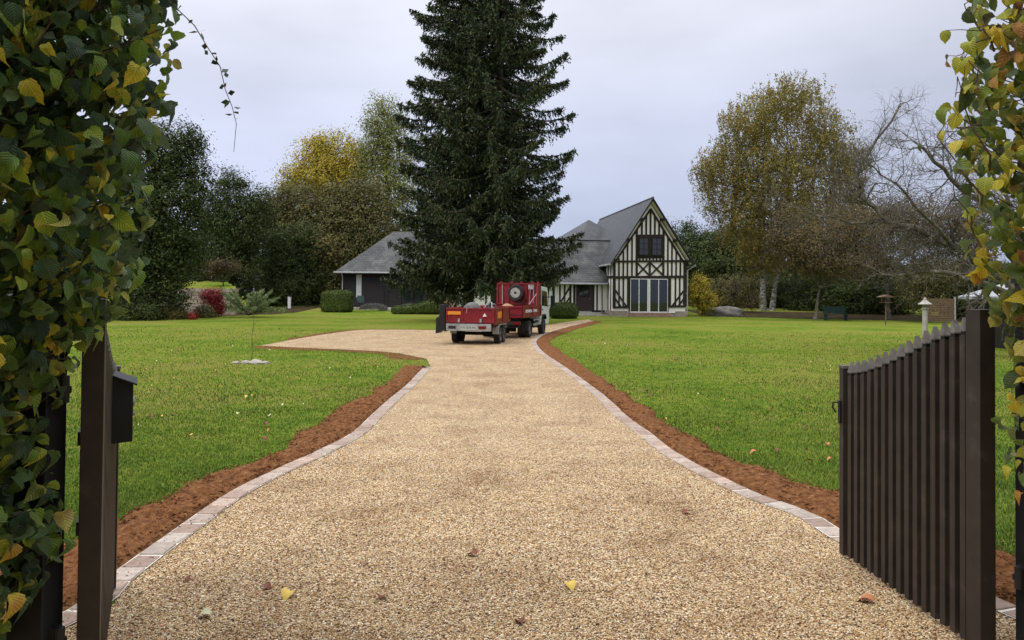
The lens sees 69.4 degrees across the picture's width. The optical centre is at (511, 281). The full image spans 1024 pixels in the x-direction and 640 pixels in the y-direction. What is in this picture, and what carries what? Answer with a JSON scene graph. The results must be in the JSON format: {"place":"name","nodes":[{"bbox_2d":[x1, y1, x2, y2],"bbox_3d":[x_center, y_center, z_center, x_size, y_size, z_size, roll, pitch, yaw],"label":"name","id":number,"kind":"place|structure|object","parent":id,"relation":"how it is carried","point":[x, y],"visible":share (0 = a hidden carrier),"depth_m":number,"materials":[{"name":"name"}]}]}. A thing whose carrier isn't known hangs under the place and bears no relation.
{"place":"outdoors","nodes":[
{"label":"outdoors","id":0,"kind":"place"},
{"bbox_2d":[163,281,236,289],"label":"grass bank","id":1,"kind":"structure","parent":0,"point":[207,284],"depth_m":55.55,"materials":[{"name":"green plant"}]},
{"bbox_2d":[200,254,242,285],"bbox_3d":[-21.567,-0.684,54.980,3.190,3.017,3.038,0,-1,27],"label":"japanese maple","id":2,"kind":"object","parent":1,"relation":"on","point":[216,268],"visible":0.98,"depth_m":54.80,"materials":[{"name":"brown plant"}]},
{"bbox_2d":[3,0,1023,290],"label":"sky","id":3,"kind":"structure","parent":0,"point":[650,80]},
{"bbox_2d":[65,294,1014,555],"bbox_3d":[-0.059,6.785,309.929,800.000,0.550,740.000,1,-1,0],"label":"ground","id":4,"kind":"structure","parent":0,"point":[318,318],"depth_m":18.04,"materials":[{"name":"green plant"}]},
{"bbox_2d":[0,0,239,639],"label":"hazel hedge","id":5,"kind":"object","parent":4,"relation":"on","point":[58,155],"visible":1,"depth_m":2.27,"materials":[{"name":"green plant"}]},
{"bbox_2d":[108,294,167,320],"bbox_3d":[-21.191,1.448,42.007,3.520,1.818,3.502,1,-1,0],"label":"garden bush","id":6,"kind":"object","parent":4,"relation":"on","point":[148,311],"visible":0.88,"depth_m":41.37,"materials":[{"name":"green plant"}]},
{"bbox_2d":[81,109,225,318],"bbox_3d":[-21.853,-4.159,44.025,9.667,13.074,8.229,1,-1,0],"label":"holly tree","id":7,"kind":"object","parent":4,"relation":"on","point":[169,232],"visible":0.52,"depth_m":43.34,"materials":[{"name":"green plant"}]},
{"bbox_2d":[160,299,192,319],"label":"garden bush","id":8,"kind":"object","parent":4,"relation":"on","point":[175,314],"visible":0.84,"depth_m":43.45,"materials":[{"name":"green plant"}]},
{"bbox_2d":[186,309,200,319],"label":"barberry bush","id":9,"kind":"object","parent":4,"relation":"on","point":[192,316],"visible":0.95,"depth_m":43.36,"materials":[{"name":"red plant"}]},
{"bbox_2d":[170,254,217,299],"bbox_3d":[-26.492,0.083,61.934,5.171,6.143,4.962,1,-1,-31],"label":"ivy bush","id":10,"kind":"object","parent":4,"relation":"on","point":[200,278],"visible":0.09,"depth_m":61.34,"materials":[{"name":"green plant"}]},
{"bbox_2d":[161,288,238,313],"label":"retaining wall","id":11,"kind":"structure","parent":4,"relation":"on","point":[195,291],"depth_m":53.05,"materials":[{"name":"grey stone"}]},
{"bbox_2d":[192,299,218,317],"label":"garden bush","id":12,"kind":"object","parent":4,"relation":"on","point":[207,312],"visible":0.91,"depth_m":46.65,"materials":[{"name":"green plant"}]},
{"bbox_2d":[0,365,422,619],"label":"soil","id":13,"kind":"structure","parent":4,"relation":"on","point":[126,532],"depth_m":6.04,"materials":[{"name":"brown soil"}]},
{"bbox_2d":[62,383,413,621],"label":"soil crumbs","id":14,"kind":"object","parent":13,"relation":"on","point":[228,504],"visible":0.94,"depth_m":5.26,"materials":[{"name":"brown soil"}]},
{"bbox_2d":[198,285,228,316],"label":"barberry bush","id":15,"kind":"object","parent":4,"relation":"on","point":[212,297],"visible":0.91,"depth_m":48.76,"materials":[{"name":"red plant"}]},
{"bbox_2d":[7,326,432,603],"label":"lawn grass","id":16,"kind":"structure","parent":4,"relation":"on","point":[123,496],"depth_m":9.57,"materials":[{"name":"green plant"}]},
{"bbox_2d":[194,159,284,306],"bbox_3d":[-23.045,-3.941,62.100,8.335,12.590,6.474,1,-1,0],"label":"laurel tree","id":17,"kind":"object","parent":4,"relation":"on","point":[233,215],"visible":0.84,"depth_m":61.27,"materials":[{"name":"green plant"}]},
{"bbox_2d":[62,367,429,626],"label":"kerb","id":18,"kind":"structure","parent":4,"relation":"on","point":[158,547],"depth_m":5.59,"materials":[{"name":"stone"}]},
{"bbox_2d":[64,384,414,614],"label":"stray stones","id":19,"kind":"object","parent":18,"relation":"on","point":[232,493],"visible":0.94,"depth_m":5.76,"materials":[{"name":"beige stone"}]},
{"bbox_2d":[63,367,430,626],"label":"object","id":20,"kind":"object","parent":4,"relation":"on","point":[201,526],"visible":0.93,"depth_m":4.79,"materials":[{"name":"grey stone"}]},
{"bbox_2d":[220,287,285,315],"bbox_3d":[-17.158,1.320,49.133,4.259,1.905,3.986,1,-1,-20],"label":"spiky shrub","id":21,"kind":"object","parent":4,"relation":"on","point":[263,304],"visible":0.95,"depth_m":48.65,"materials":[{"name":"green plant"}]},
{"bbox_2d":[248,288,258,359],"bbox_3d":[-5.926,1.012,17.099,0.310,1.770,0.354,1,-1,-43],"label":"sapling","id":22,"kind":"object","parent":4,"relation":"on","point":[253,323],"visible":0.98,"depth_m":17.10,"materials":[{"name":"green plant"}]},
{"bbox_2d":[248,359,263,363],"bbox_3d":[-5.878,1.879,17.027,0.380,0.180,0.221,1,-1,0],"label":"stone","id":23,"kind":"object","parent":4,"relation":"on","point":[255,361],"visible":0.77,"depth_m":16.95,"materials":[{"name":"stone"}]},
{"bbox_2d":[214,305,319,315],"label":"leaf litter","id":24,"kind":"object","parent":4,"relation":"on","point":[295,309],"visible":0.27,"depth_m":59.00,"materials":[{"name":"brown plant"}]},
{"bbox_2d":[288,297,290,307],"bbox_3d":[-18.645,1.772,61.976,0.260,0.970,0.260,1,-1,0],"label":"marker post","id":25,"kind":"object","parent":24,"relation":"on","point":[289,302],"visible":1,"depth_m":61.87,"materials":[{"name":"white paint"}]},
{"bbox_2d":[252,223,306,305],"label":"ivy bush","id":26,"kind":"object","parent":4,"relation":"on","point":[283,290],"visible":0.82,"depth_m":65.20,"materials":[{"name":"green plant"}]},
{"bbox_2d":[279,210,329,305],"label":"ivy bush","id":27,"kind":"object","parent":4,"relation":"on","point":[308,297],"visible":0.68,"depth_m":67.16,"materials":[{"name":"green plant"}]},
{"bbox_2d":[264,123,384,204],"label":"maple tree","id":28,"kind":"object","parent":4,"relation":"on","point":[323,165],"visible":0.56,"depth_m":83.70,"materials":[{"name":"yellow plant"}]},
{"bbox_2d":[306,228,351,304],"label":"ivy bush","id":29,"kind":"object","parent":4,"relation":"on","point":[331,284],"visible":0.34,"depth_m":68.77,"materials":[{"name":"green plant"}]},
{"bbox_2d":[251,166,409,287],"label":"oak tree","id":30,"kind":"object","parent":4,"relation":"on","point":[357,234],"visible":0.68,"depth_m":70.45,"materials":[{"name":"green plant"}]},
{"bbox_2d":[320,289,353,311],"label":"box hedge","id":31,"kind":"object","parent":4,"relation":"on","point":[335,300],"visible":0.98,"depth_m":57.17,"materials":[{"name":"green plant"}]},
{"bbox_2d":[254,346,422,359],"bbox_3d":[-4.853,1.964,20.765,6.899,0.001,1.412,0,-1,35],"label":"soil margin","id":32,"kind":"object","parent":4,"relation":"on","point":[384,353],"visible":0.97,"depth_m":20.85,"materials":[{"name":"brown soil"}]},
{"bbox_2d":[288,329,426,338],"bbox_3d":[-6.771,2.119,30.553,3.086,0.001,9.231,0,-1,29],"label":"soil margin","id":33,"kind":"object","parent":4,"relation":"on","point":[350,330],"visible":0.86,"depth_m":31.53,"materials":[{"name":"brown soil"}]},
{"bbox_2d":[353,307,391,309],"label":"terrace","id":34,"kind":"structure","parent":4,"relation":"on","point":[355,308],"depth_m":60.77,"materials":[{"name":"stone"}]},
{"bbox_2d":[356,296,364,307],"bbox_3d":[-12.659,1.680,61.880,0.670,1.000,0.770,1,-1,-15],"label":"garden chair","id":35,"kind":"object","parent":34,"relation":"on","point":[360,299],"visible":0.84,"depth_m":62.08,"materials":[{"name":"teal paint"}]},
{"bbox_2d":[359,303,387,309],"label":"lavender bush","id":36,"kind":"object","parent":4,"relation":"on","point":[369,306],"visible":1,"depth_m":59.16,"materials":[{"name":"grey plant"}]},
{"bbox_2d":[342,90,422,231],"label":"ash tree","id":37,"kind":"object","parent":4,"relation":"on","point":[386,157],"visible":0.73,"depth_m":81.26,"materials":[{"name":"green plant"}]},
{"bbox_2d":[333,232,438,306],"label":"boarded barn","id":38,"kind":"structure","parent":4,"relation":"on","point":[363,273],"depth_m":64.03,"materials":[{"name":"grey wood"}]},
{"bbox_2d":[356,275,361,296],"bbox_3d":[-13.254,0.392,64.045,0.457,1.980,0.028,1,-1,0],"label":"window","id":39,"kind":"structure","parent":38,"relation":"in","point":[358,277],"depth_m":64.03,"materials":[{"name":"white glass"}]},
{"bbox_2d":[384,274,388,303],"bbox_3d":[-10.858,0.688,64.040,0.383,2.630,0.028,1,-1,0],"label":"door","id":40,"kind":"structure","parent":38,"relation":"in","point":[386,293],"depth_m":64.02,"materials":[{"name":"black metal"}]},
{"bbox_2d":[401,276,422,302],"bbox_3d":[-8.643,0.677,64.016,1.859,2.430,0.078,1,-1,0],"label":"glazed door","id":41,"kind":"structure","parent":38,"relation":"in","point":[418,299],"depth_m":64.00,"materials":[{"name":"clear glass"}]},
{"bbox_2d":[390,299,443,313],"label":"wave hedge","id":42,"kind":"object","parent":4,"relation":"on","point":[424,307],"visible":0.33,"depth_m":55.52,"materials":[{"name":"green plant"}]},
{"bbox_2d":[380,0,557,311],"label":"spruce tree","id":43,"kind":"object","parent":4,"relation":"on","point":[411,272],"visible":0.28,"depth_m":43.46,"materials":[{"name":"green plant"}]},
{"bbox_2d":[409,0,584,306],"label":"spruce tree","id":44,"kind":"object","parent":4,"relation":"on","point":[534,213],"visible":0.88,"depth_m":41.53,"materials":[{"name":"green plant"}]},
{"bbox_2d":[5,206,1009,300],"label":"woodland","id":45,"kind":"object","parent":4,"relation":"on","point":[795,273],"visible":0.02,"depth_m":108.12,"materials":[{"name":"green plant"}]},
{"bbox_2d":[549,302,578,318],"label":"mound hedge","id":46,"kind":"object","parent":4,"relation":"on","point":[564,310],"visible":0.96,"depth_m":50.72,"materials":[{"name":"green plant"}]},
{"bbox_2d":[444,196,695,316],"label":"timber house","id":47,"kind":"structure","parent":4,"relation":"on","point":[634,260],"depth_m":55.58,"materials":[{"name":"tile"}]},
{"bbox_2d":[576,285,592,310],"bbox_3d":[5.532,1.202,56.614,1.282,2.130,0.184,1,-1,-7],"label":"front door","id":48,"kind":"structure","parent":47,"relation":"in","point":[584,293],"depth_m":56.59,"materials":[{"name":"paint"}]},
{"bbox_2d":[630,279,648,312],"bbox_3d":[9.496,1.056,55.149,1.398,2.539,0.062,1,-1,-7],"label":"french door","id":49,"kind":"structure","parent":47,"relation":"in","point":[639,288],"depth_m":55.15,"materials":[{"name":"white paint"}]},
{"bbox_2d":[639,237,648,254],"bbox_3d":[9.847,-2.619,55.234,0.762,1.338,0.100,1,-1,-7],"label":"window","id":50,"kind":"structure","parent":47,"relation":"in","point":[643,241],"depth_m":55.23,"materials":[{"name":"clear glass"}]},
{"bbox_2d":[652,238,661,255],"bbox_3d":[10.844,-2.609,55.356,0.791,1.338,0.100,1,-1,-7],"label":"window","id":51,"kind":"structure","parent":47,"relation":"in","point":[656,242],"depth_m":55.35,"materials":[{"name":"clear glass"}]},
{"bbox_2d":[649,279,667,312],"bbox_3d":[10.937,1.072,55.326,1.455,2.539,0.062,1,-1,-7],"label":"french door","id":52,"kind":"structure","parent":47,"relation":"in","point":[658,288],"depth_m":55.32,"materials":[{"name":"white paint"}]},
{"bbox_2d":[668,215,720,305],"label":"evergreen tree","id":53,"kind":"object","parent":4,"relation":"on","point":[687,230],"visible":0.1,"depth_m":82.68,"materials":[{"name":"green plant"}]},
{"bbox_2d":[686,270,722,315],"bbox_3d":[14.585,0.923,56.529,3.111,3.664,2.474,1,-1,0],"label":"shrub","id":54,"kind":"object","parent":4,"relation":"on","point":[701,295],"visible":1,"depth_m":56.17,"materials":[{"name":"yellow plant"}]},
{"bbox_2d":[697,306,744,315],"bbox_3d":[16.288,2.501,57.566,3.497,1.197,1.897,0,-1,23],"label":"boulder","id":55,"kind":"object","parent":4,"relation":"on","point":[727,311],"visible":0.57,"depth_m":56.80,"materials":[{"name":"grey stone"}]},
{"bbox_2d":[685,219,760,305],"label":"evergreen tree","id":56,"kind":"object","parent":4,"relation":"on","point":[709,263],"visible":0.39,"depth_m":78.26,"materials":[{"name":"green plant"}]},
{"bbox_2d":[686,267,782,308],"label":"boundary bush","id":57,"kind":"object","parent":4,"relation":"on","point":[717,286],"visible":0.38,"depth_m":70.83,"materials":[{"name":"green plant"}]},
{"bbox_2d":[710,219,774,284],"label":"evergreen tree","id":58,"kind":"object","parent":4,"relation":"on","point":[751,263],"visible":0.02,"depth_m":90.35,"materials":[{"name":"green plant"}]},
{"bbox_2d":[531,334,1015,618],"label":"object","id":59,"kind":"object","parent":4,"relation":"on","point":[1001,611],"visible":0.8,"depth_m":5.74,"materials":[{"name":"grey stone"}]},
{"bbox_2d":[532,321,1015,619],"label":"kerb","id":60,"kind":"structure","parent":4,"relation":"on","point":[825,527],"depth_m":6.72,"materials":[{"name":"stone"}]},
{"bbox_2d":[688,69,875,310],"bbox_3d":[23.558,-7.952,65.221,16.583,21.319,9.946,1,-1,0],"label":"birch tree","id":61,"kind":"object","parent":4,"relation":"on","point":[744,179],"visible":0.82,"depth_m":64.04,"materials":[{"name":"green plant"}]},
{"bbox_2d":[751,270,823,308],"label":"boundary bush","id":62,"kind":"object","parent":4,"relation":"on","point":[782,283],"visible":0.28,"depth_m":70.67,"materials":[{"name":"green plant"}]},
{"bbox_2d":[779,273,857,310],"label":"boundary bush","id":63,"kind":"object","parent":4,"relation":"on","point":[808,302],"visible":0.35,"depth_m":65.13,"materials":[{"name":"green plant"}]},
{"bbox_2d":[685,309,961,321],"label":"bed soil","id":64,"kind":"structure","parent":4,"relation":"on","point":[809,315],"depth_m":57.78,"materials":[{"name":"brown soil"}]},
{"bbox_2d":[720,272,772,311],"bbox_3d":[19.381,0.862,62.071,4.398,3.692,3.188,1,-1,0],"label":"shrub","id":65,"kind":"object","parent":64,"relation":"on","point":[740,291],"visible":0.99,"depth_m":61.75,"materials":[{"name":"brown plant"}]},
{"bbox_2d":[819,268,921,314],"bbox_3d":[30.209,0.394,62.097,8.749,4.875,6.399,1,-1,0],"label":"boundary bush","id":66,"kind":"object","parent":64,"relation":"on","point":[866,300],"visible":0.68,"depth_m":60.89,"materials":[{"name":"green plant"}]},
{"bbox_2d":[834,176,1001,318],"bbox_3d":[30.081,-2.317,55.259,14.357,10.523,9.043,1,-1,0],"label":"thorn tree","id":67,"kind":"object","parent":64,"relation":"on","point":[936,217],"visible":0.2,"depth_m":54.28,"materials":[{"name":"brown plant"}]},
{"bbox_2d":[924,258,1005,318],"bbox_3d":[34.796,0.230,56.078,7.810,5.433,6.180,1,-1,0],"label":"boundary bush","id":68,"kind":"object","parent":64,"relation":"on","point":[963,287],"visible":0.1,"depth_m":54.95,"materials":[{"name":"green plant"}]},
{"bbox_2d":[756,195,895,319],"bbox_3d":[22.261,-1.774,51.969,10.371,9.304,7.150,1,-1,0],"label":"apple tree","id":69,"kind":"object","parent":4,"relation":"on","point":[802,248],"visible":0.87,"depth_m":51.23,"materials":[{"name":"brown plant"}]},
{"bbox_2d":[823,306,848,320],"bbox_3d":[22.772,2.254,52.027,1.600,0.980,0.610,1,-1,0],"label":"park bench","id":70,"kind":"object","parent":4,"relation":"on","point":[829,308],"visible":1,"depth_m":52.27,"materials":[{"name":"teal paint"}]},
{"bbox_2d":[736,83,1023,356],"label":"bare tree","id":71,"kind":"object","parent":4,"relation":"on","point":[932,238],"visible":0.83,"depth_m":21.45,"materials":[{"name":"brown plant"}]},
{"bbox_2d":[878,295,893,324],"bbox_3d":[22.214,1.702,43.980,0.900,1.820,0.600,1,-1,0],"label":"bird table","id":72,"kind":"object","parent":4,"relation":"on","point":[881,296],"visible":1,"depth_m":43.95,"materials":[{"name":"brown wood"}]},
{"bbox_2d":[918,297,931,339],"bbox_3d":[15.342,1.429,27.482,0.462,1.670,0.462,1,-1,-22],"label":"stone lantern","id":73,"kind":"object","parent":4,"relation":"on","point":[925,308],"visible":0.66,"depth_m":27.41,"materials":[{"name":"stone"}]},
{"bbox_2d":[886,256,966,322],"bbox_3d":[28.404,0.510,50.008,5.848,4.921,4.424,1,-1,0],"label":"privet bush","id":74,"kind":"object","parent":4,"relation":"on","point":[913,299],"visible":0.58,"depth_m":49.52,"materials":[{"name":"green plant"}]},
{"bbox_2d":[923,296,955,321],"bbox_3d":[27.144,1.832,46.994,2.050,1.750,0.090,1,-1,0],"label":"slatted screen","id":75,"kind":"object","parent":4,"relation":"on","point":[941,311],"visible":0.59,"depth_m":46.98,"materials":[{"name":"wood"}]},
{"bbox_2d":[917,0,1023,504],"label":"hazel hedge","id":76,"kind":"object","parent":4,"relation":"on","point":[979,133],"visible":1,"depth_m":2.77,"materials":[{"name":"plant"}]},
{"bbox_2d":[958,284,1010,348],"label":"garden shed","id":77,"kind":"structure","parent":4,"relation":"on","point":[999,340],"depth_m":24.68,"materials":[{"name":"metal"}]},
{"bbox_2d":[65,319,1015,639],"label":"driveway","id":78,"kind":"structure","parent":0,"point":[513,395],"depth_m":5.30,"materials":[{"name":"beige gravel"}]},
{"bbox_2d":[6,268,71,639],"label":"gate pillar","id":79,"kind":"structure","parent":78,"relation":"on","point":[40,618],"depth_m":2.57,"materials":[{"name":"black metal"}]},
{"bbox_2d":[76,299,120,639],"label":"gate leaf","id":80,"kind":"object","parent":78,"relation":"on","point":[96,526],"visible":0.82,"depth_m":2.66,"materials":[{"name":"brown paint"}]},
{"bbox_2d":[111,370,136,443],"bbox_3d":[-1.917,0.602,3.634,0.132,0.338,0.284,1,-1,-27],"label":"letterbox","id":81,"kind":"object","parent":80,"relation":"attached to","point":[123,401],"visible":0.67,"depth_m":3.52,"materials":[{"name":"black metal"}]},
{"bbox_2d":[198,608,210,616],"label":"fallen leaf","id":82,"kind":"object","parent":78,"relation":"on","point":[206,611],"visible":1,"depth_m":3.73,"materials":[{"name":"beige plant"}]},
{"bbox_2d":[262,582,270,589],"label":"fallen leaf","id":83,"kind":"object","parent":78,"relation":"on","point":[267,585],"visible":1,"depth_m":4.09,"materials":[{"name":"brown"}]},
{"bbox_2d":[281,588,294,599],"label":"fallen leaf","id":84,"kind":"object","parent":78,"relation":"on","point":[286,593],"visible":1,"depth_m":3.97,"materials":[{"name":"yellow plant"}]},
{"bbox_2d":[468,548,477,554],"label":"fallen leaf","id":85,"kind":"object","parent":78,"relation":"on","point":[474,551],"visible":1,"depth_m":4.63,"materials":[{"name":"brown plant"}]},
{"bbox_2d":[436,304,510,343],"bbox_3d":[-1.151,1.431,25.766,1.969,1.318,4.040,0,-1,10],"label":"tipper trailer","id":86,"kind":"object","parent":78,"relation":"on","point":[459,323],"visible":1,"depth_m":23.93,"materials":[{"name":"red paint"}]},
{"bbox_2d":[464,302,480,307],"bbox_3d":[-1.327,1.018,24.616,0.640,0.660,0.670,0,-1,10],"label":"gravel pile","id":87,"kind":"object","parent":86,"relation":"in","point":[472,305],"visible":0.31,"depth_m":24.37,"materials":[{"name":"grey gravel"}]},
{"bbox_2d":[483,301,496,307],"bbox_3d":[-0.714,1.006,24.579,0.456,0.696,0.728,0,-1,10],"label":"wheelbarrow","id":88,"kind":"object","parent":86,"relation":"in","point":[490,304],"visible":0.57,"depth_m":24.49,"materials":[{"name":"metal"}]},
{"bbox_2d":[480,281,554,337],"bbox_3d":[0.137,1.080,29.721,2.370,2.180,5.035,0,-1,15],"label":"tipper truck","id":89,"kind":"object","parent":78,"relation":"on","point":[529,302],"visible":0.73,"depth_m":30.00,"materials":[{"name":"red paint"}]},
{"bbox_2d":[514,616,524,622],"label":"fallen leaf","id":90,"kind":"object","parent":78,"relation":"on","point":[521,619],"visible":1,"depth_m":3.68,"materials":[{"name":"brown plant"}]},
{"bbox_2d":[564,580,575,590],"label":"fallen leaf","id":91,"kind":"object","parent":78,"relation":"on","point":[571,584],"visible":1,"depth_m":4.13,"materials":[{"name":"yellow plant"}]},
{"bbox_2d":[859,593,873,600],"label":"fallen leaf","id":92,"kind":"object","parent":78,"relation":"on","point":[868,596],"visible":1,"depth_m":3.97,"materials":[{"name":"brown plant"}]},
{"bbox_2d":[1011,279,1023,639],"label":"gate pillar","id":93,"kind":"structure","parent":78,"relation":"on","point":[1018,576],"depth_m":3.30,"materials":[{"name":"black metal"}]},
{"bbox_2d":[832,309,995,639],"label":"gate leaf","id":94,"kind":"object","parent":93,"relation":"attached to","point":[917,504],"visible":1,"depth_m":3.77,"materials":[{"name":"brown paint"}]},
{"bbox_2d":[536,320,1015,604],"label":"soil","id":95,"kind":"structure","parent":0,"point":[828,501],"depth_m":6.96,"materials":[{"name":"brown soil"}]}
]}

